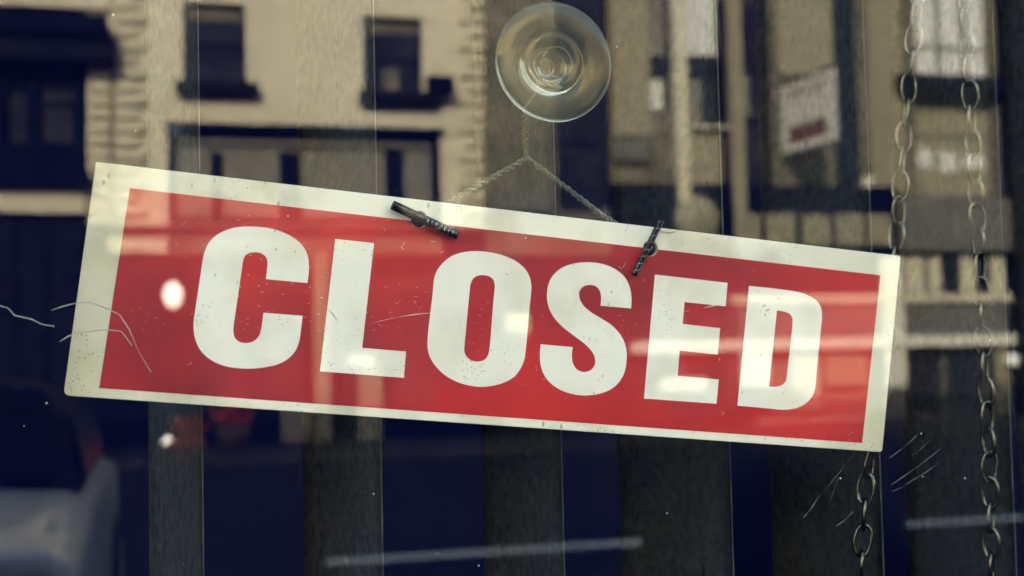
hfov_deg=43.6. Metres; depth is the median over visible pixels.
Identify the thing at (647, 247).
metal pin
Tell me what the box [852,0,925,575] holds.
metal chain
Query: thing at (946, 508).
blind slat
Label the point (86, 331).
scratch
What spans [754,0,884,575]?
blind slat
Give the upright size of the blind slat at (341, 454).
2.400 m
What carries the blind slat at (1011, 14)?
attached to the shop building
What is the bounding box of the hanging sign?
[64,162,899,451]
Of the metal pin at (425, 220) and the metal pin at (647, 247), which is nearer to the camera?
the metal pin at (425, 220)
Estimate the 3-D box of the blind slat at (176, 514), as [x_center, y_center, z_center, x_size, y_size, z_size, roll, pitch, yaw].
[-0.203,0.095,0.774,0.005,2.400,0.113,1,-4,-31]
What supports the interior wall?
in the shop building
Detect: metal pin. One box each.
[390,201,459,239]
[631,219,663,276]
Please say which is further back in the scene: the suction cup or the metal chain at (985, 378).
the metal chain at (985, 378)
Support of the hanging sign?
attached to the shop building
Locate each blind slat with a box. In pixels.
[145,0,203,575]
[295,0,383,575]
[472,0,564,575]
[606,0,733,575]
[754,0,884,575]
[888,0,1016,575]
[999,0,1023,575]
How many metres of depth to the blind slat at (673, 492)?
0.87 m
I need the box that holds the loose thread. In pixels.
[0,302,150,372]
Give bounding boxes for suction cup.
[495,1,611,121]
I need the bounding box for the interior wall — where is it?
[0,0,1022,575]
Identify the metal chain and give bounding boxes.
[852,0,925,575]
[956,0,1000,575]
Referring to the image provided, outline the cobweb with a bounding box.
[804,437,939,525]
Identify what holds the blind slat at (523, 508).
attached to the shop building
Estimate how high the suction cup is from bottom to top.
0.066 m
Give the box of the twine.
[444,103,653,250]
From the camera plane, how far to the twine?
0.71 m

